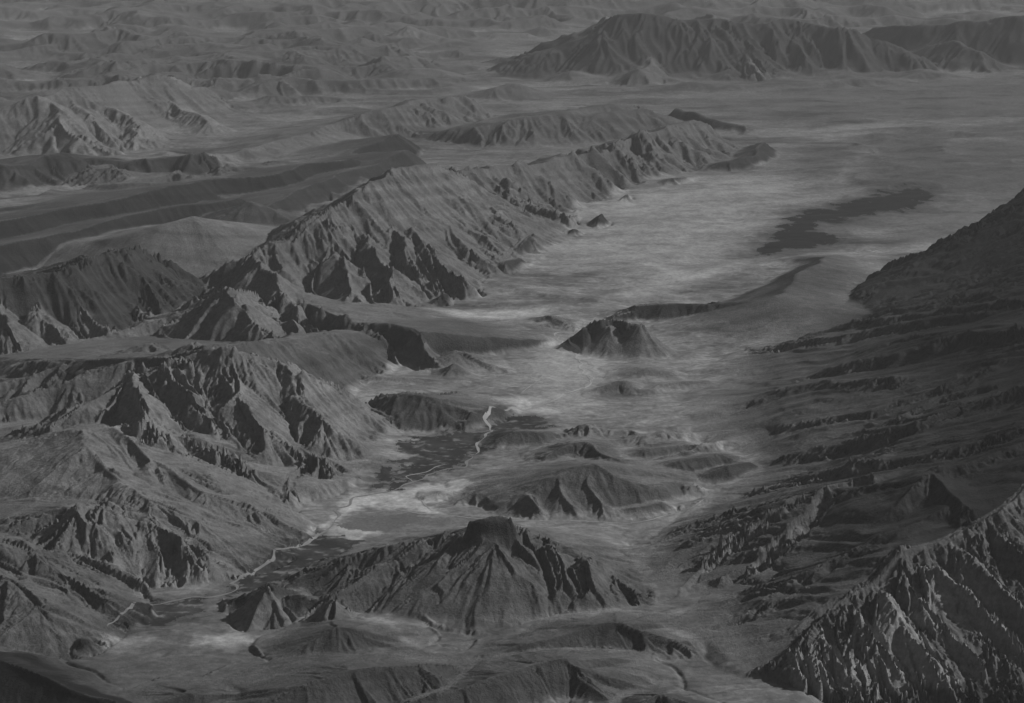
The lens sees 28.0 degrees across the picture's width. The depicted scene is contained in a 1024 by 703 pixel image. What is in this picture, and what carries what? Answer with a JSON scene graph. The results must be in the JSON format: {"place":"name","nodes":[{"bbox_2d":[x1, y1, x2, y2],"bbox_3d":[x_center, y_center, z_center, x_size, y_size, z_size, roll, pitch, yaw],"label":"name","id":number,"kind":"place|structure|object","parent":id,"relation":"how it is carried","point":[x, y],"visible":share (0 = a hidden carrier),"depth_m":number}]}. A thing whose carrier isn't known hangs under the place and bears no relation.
{"place":"outdoors","nodes":[
{"label":"outdoors","id":0,"kind":"place"},
{"bbox_2d":[0,198,63,211],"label":"ridge","id":1,"kind":"structure","parent":0,"point":[11,208],"depth_m":457.50},
{"bbox_2d":[11,6,108,19],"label":"ridge","id":2,"kind":"structure","parent":0,"point":[59,11],"depth_m":1062.32},
{"bbox_2d":[0,648,135,702],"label":"hill","id":3,"kind":"structure","parent":0,"point":[26,677],"depth_m":188.89},
{"bbox_2d":[0,530,140,657],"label":"hill","id":4,"kind":"structure","parent":0,"point":[56,604],"depth_m":210.19},
{"bbox_2d":[0,26,173,52],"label":"mountain range","id":5,"kind":"structure","parent":0,"point":[107,36],"depth_m":846.31},
{"bbox_2d":[78,638,100,654],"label":"hill","id":6,"kind":"structure","parent":0,"point":[87,645],"depth_m":202.64},
{"bbox_2d":[0,244,206,354],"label":"mountain","id":7,"kind":"structure","parent":0,"point":[84,297],"depth_m":335.74},
{"bbox_2d":[0,499,223,578],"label":"hill","id":8,"kind":"structure","parent":0,"point":[115,535],"depth_m":225.73},
{"bbox_2d":[0,74,235,155],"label":"mountain","id":9,"kind":"structure","parent":0,"point":[137,112],"depth_m":584.33},
{"bbox_2d":[0,198,245,274],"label":"ridge","id":10,"kind":"structure","parent":0,"point":[29,251],"depth_m":419.04},
{"bbox_2d":[104,23,156,33],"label":"ridge","id":11,"kind":"structure","parent":0,"point":[139,29],"depth_m":953.90},
{"bbox_2d":[0,152,263,187],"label":"ridge","id":12,"kind":"structure","parent":0,"point":[48,170],"depth_m":515.60},
{"bbox_2d":[41,216,278,277],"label":"hill","id":13,"kind":"structure","parent":0,"point":[197,247],"depth_m":395.11},
{"bbox_2d":[112,594,207,632],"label":"field","id":14,"kind":"structure","parent":0,"point":[159,614],"depth_m":211.81},
{"bbox_2d":[0,158,363,238],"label":"ridge","id":15,"kind":"structure","parent":0,"point":[70,208],"depth_m":459.88},
{"bbox_2d":[131,680,235,702],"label":"hill","id":16,"kind":"structure","parent":0,"point":[197,691],"depth_m":189.54},
{"bbox_2d":[0,321,396,502],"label":"mountain","id":17,"kind":"structure","parent":0,"point":[267,398],"depth_m":274.52},
{"bbox_2d":[189,77,207,85],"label":"ridge","id":18,"kind":"structure","parent":0,"point":[195,82],"depth_m":718.47},
{"bbox_2d":[81,252,318,341],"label":"mountain","id":19,"kind":"structure","parent":0,"point":[237,307],"depth_m":330.33},
{"bbox_2d":[0,418,401,582],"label":"hill","id":20,"kind":"structure","parent":0,"point":[229,518],"depth_m":243.34},
{"bbox_2d":[200,201,298,225],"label":"hill","id":21,"kind":"structure","parent":0,"point":[251,212],"depth_m":435.23},
{"bbox_2d":[107,456,472,625],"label":"river","id":22,"kind":"structure","parent":0,"point":[272,559],"depth_m":229.86},
{"bbox_2d":[226,583,359,627],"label":"hill","id":23,"kind":"structure","parent":0,"point":[269,603],"depth_m":210.87},
{"bbox_2d":[225,532,364,596],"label":"field","id":24,"kind":"structure","parent":0,"point":[279,567],"depth_m":229.40},
{"bbox_2d":[222,150,426,211],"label":"ridge","id":25,"kind":"structure","parent":0,"point":[315,189],"depth_m":485.25},
{"bbox_2d":[214,648,470,702],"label":"hill","id":26,"kind":"structure","parent":0,"point":[389,676],"depth_m":190.20},
{"bbox_2d":[268,614,424,658],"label":"hill","id":27,"kind":"structure","parent":0,"point":[361,633],"depth_m":202.67},
{"bbox_2d":[285,134,420,159],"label":"ridge","id":28,"kind":"structure","parent":0,"point":[389,143],"depth_m":550.87},
{"bbox_2d":[220,95,493,160],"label":"ridge","id":29,"kind":"structure","parent":0,"point":[408,117],"depth_m":591.83},
{"bbox_2d":[199,164,560,306],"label":"mountain","id":30,"kind":"structure","parent":0,"point":[409,236],"depth_m":386.48},
{"bbox_2d":[337,514,431,534],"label":"field","id":31,"kind":"structure","parent":0,"point":[384,523],"depth_m":242.56},
{"bbox_2d":[366,373,462,383],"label":"scarp","id":32,"kind":"structure","parent":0,"point":[411,379],"depth_m":308.95},
{"bbox_2d":[268,291,562,368],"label":"hill","id":33,"kind":"structure","parent":0,"point":[422,337],"depth_m":332.34},
{"bbox_2d":[365,68,471,78],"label":"hill","id":34,"kind":"structure","parent":0,"point":[410,73],"depth_m":746.63},
{"bbox_2d":[386,26,465,44],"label":"mountain","id":35,"kind":"structure","parent":0,"point":[407,31],"depth_m":891.12},
{"bbox_2d":[358,421,499,490],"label":"field","id":36,"kind":"structure","parent":0,"point":[442,449],"depth_m":270.37},
{"bbox_2d":[421,490,460,496],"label":"hill","id":37,"kind":"structure","parent":0,"point":[443,493],"depth_m":252.03},
{"bbox_2d":[365,391,517,430],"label":"hill","id":38,"kind":"structure","parent":0,"point":[428,412],"depth_m":285.95},
{"bbox_2d":[435,363,470,376],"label":"hill","id":39,"kind":"structure","parent":0,"point":[453,369],"depth_m":312.78},
{"bbox_2d":[431,349,509,369],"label":"hill","id":40,"kind":"structure","parent":0,"point":[468,359],"depth_m":318.42},
{"bbox_2d":[457,484,498,502],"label":"hill","id":41,"kind":"structure","parent":0,"point":[468,497],"depth_m":251.14},
{"bbox_2d":[457,33,539,41],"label":"ridge","id":42,"kind":"structure","parent":0,"point":[496,37],"depth_m":919.44},
{"bbox_2d":[449,83,552,100],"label":"hill","id":43,"kind":"structure","parent":0,"point":[512,91],"depth_m":690.30},
{"bbox_2d":[459,300,562,307],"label":"scarp","id":44,"kind":"structure","parent":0,"point":[516,303],"depth_m":363.01},
{"bbox_2d":[0,0,1023,702],"bbox_3d":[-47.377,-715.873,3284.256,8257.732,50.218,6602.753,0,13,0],"label":"valley plain","id":45,"kind":"structure","parent":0,"point":[704,234],"depth_m":407.05},
{"bbox_2d":[426,293,451,306],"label":"rock outcrop","id":46,"kind":"object","parent":45,"relation":"on","point":[445,299],"visible":0.99,"depth_m":362.83},
{"bbox_2d":[289,516,655,623],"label":"butte","id":47,"kind":"object","parent":45,"relation":"on","point":[494,569],"visible":0.99,"depth_m":216.07},
{"bbox_2d":[498,258,530,271],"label":"rock outcrop","id":48,"kind":"object","parent":45,"relation":"on","point":[512,264],"visible":1,"depth_m":395.76},
{"bbox_2d":[517,234,534,252],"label":"rock outcrop","id":49,"kind":"object","parent":45,"relation":"on","point":[526,244],"visible":1,"depth_m":413.04},
{"bbox_2d":[414,103,646,145],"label":"ridge","id":50,"kind":"structure","parent":45,"relation":"on","point":[552,127],"depth_m":582.22},
{"bbox_2d":[566,229,582,234],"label":"rock outcrop","id":51,"kind":"object","parent":45,"relation":"on","point":[574,231],"visible":1,"depth_m":433.31},
{"bbox_2d":[458,120,739,222],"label":"escarpment","id":52,"kind":"structure","parent":45,"relation":"on","point":[549,186],"depth_m":498.74},
{"bbox_2d":[590,214,610,226],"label":"rock outcrop","id":53,"kind":"object","parent":45,"relation":"on","point":[601,219],"visible":0.99,"depth_m":445.37},
{"bbox_2d":[561,318,669,357],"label":"butte","id":54,"kind":"object","parent":45,"relation":"on","point":[601,337],"visible":1,"depth_m":327.38},
{"bbox_2d":[619,194,632,200],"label":"rock outcrop","id":55,"kind":"object","parent":45,"relation":"on","point":[627,197],"visible":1,"depth_m":479.14},
{"bbox_2d":[580,109,686,141],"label":"ridge","id":56,"kind":"structure","parent":45,"relation":"on","point":[603,126],"depth_m":593.17},
{"bbox_2d":[652,176,697,183],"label":"rock outcrop","id":57,"kind":"object","parent":45,"relation":"on","point":[680,180],"visible":1,"depth_m":504.95},
{"bbox_2d":[705,142,778,170],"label":"rock outcrop","id":58,"kind":"object","parent":45,"relation":"on","point":[748,156],"visible":1,"depth_m":542.27},
{"bbox_2d":[854,143,880,158],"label":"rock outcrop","id":59,"kind":"object","parent":45,"relation":"on","point":[873,149],"visible":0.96,"depth_m":564.07},
{"bbox_2d":[0,0,1023,491],"bbox_3d":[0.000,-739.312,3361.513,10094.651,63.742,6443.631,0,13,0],"label":"hills","id":60,"kind":"structure","parent":0,"point":[336,46],"depth_m":858.50},
{"bbox_2d":[471,411,556,449],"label":"field","id":61,"kind":"structure","parent":0,"point":[519,422],"depth_m":285.77},
{"bbox_2d":[481,430,564,445],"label":"hill","id":62,"kind":"structure","parent":0,"point":[522,437],"depth_m":274.95},
{"bbox_2d":[399,647,662,702],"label":"hill","id":63,"kind":"structure","parent":0,"point":[593,674],"depth_m":192.29},
{"bbox_2d":[475,317,595,453],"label":"river","id":64,"kind":"structure","parent":0,"point":[486,415],"depth_m":297.50},
{"bbox_2d":[527,450,548,458],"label":"hill","id":65,"kind":"structure","parent":0,"point":[534,454],"depth_m":268.60},
{"bbox_2d":[482,276,596,298],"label":"scarp","id":66,"kind":"structure","parent":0,"point":[521,285],"depth_m":376.95},
{"bbox_2d":[514,320,570,328],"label":"scarp","id":67,"kind":"structure","parent":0,"point":[529,323],"depth_m":344.02},
{"bbox_2d":[389,498,706,523],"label":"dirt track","id":68,"kind":"structure","parent":0,"point":[573,520],"depth_m":244.10},
{"bbox_2d":[532,315,579,327],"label":"hill","id":69,"kind":"structure","parent":0,"point":[565,321],"depth_m":346.62},
{"bbox_2d":[549,338,594,402],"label":"river","id":70,"kind":"structure","parent":0,"point":[575,345],"depth_m":318.56},
{"bbox_2d":[542,70,605,81],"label":"hill","id":71,"kind":"structure","parent":0,"point":[572,76],"depth_m":746.46},
{"bbox_2d":[461,457,700,517],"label":"hill","id":72,"kind":"structure","parent":0,"point":[565,486],"depth_m":249.40},
{"bbox_2d":[535,437,641,463],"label":"hill","id":73,"kind":"structure","parent":0,"point":[590,448],"depth_m":267.67},
{"bbox_2d":[478,606,701,656],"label":"hill","id":74,"kind":"structure","parent":0,"point":[637,630],"depth_m":203.87},
{"bbox_2d":[587,380,656,393],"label":"hill","id":75,"kind":"structure","parent":0,"point":[618,385],"depth_m":303.22},
{"bbox_2d":[612,500,671,514],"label":"hill","id":76,"kind":"structure","parent":0,"point":[652,506],"depth_m":245.56},
{"bbox_2d":[611,365,679,377],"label":"hill","id":77,"kind":"structure","parent":0,"point":[641,370],"depth_m":312.09},
{"bbox_2d":[604,689,714,702],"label":"hill","id":78,"kind":"structure","parent":0,"point":[657,696],"depth_m":188.23},
{"bbox_2d":[624,438,697,458],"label":"hill","id":79,"kind":"structure","parent":0,"point":[654,449],"depth_m":269.47},
{"bbox_2d":[648,380,712,389],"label":"hill","id":80,"kind":"structure","parent":0,"point":[667,384],"depth_m":306.47},
{"bbox_2d":[650,445,754,470],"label":"hill","id":81,"kind":"structure","parent":0,"point":[698,457],"depth_m":263.12},
{"bbox_2d":[487,13,936,83],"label":"mountain","id":82,"kind":"structure","parent":0,"point":[641,48],"depth_m":771.32},
{"bbox_2d":[668,108,757,132],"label":"ridge","id":83,"kind":"structure","parent":0,"point":[679,114],"depth_m":613.91},
{"bbox_2d":[697,461,760,481],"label":"hill","id":84,"kind":"structure","parent":0,"point":[728,472],"depth_m":259.24},
{"bbox_2d":[610,253,886,341],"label":"ridge","id":85,"kind":"structure","parent":0,"point":[808,293],"depth_m":351.44},
{"bbox_2d":[628,188,1023,702],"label":"mountain","id":86,"kind":"structure","parent":0,"point":[857,536],"depth_m":227.18},
{"bbox_2d":[756,183,936,255],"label":"marsh","id":87,"kind":"structure","parent":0,"point":[795,235],"depth_m":457.51},
{"bbox_2d":[862,16,1023,71],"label":"mountain range","id":88,"kind":"structure","parent":0,"point":[995,44],"depth_m":817.30}
]}

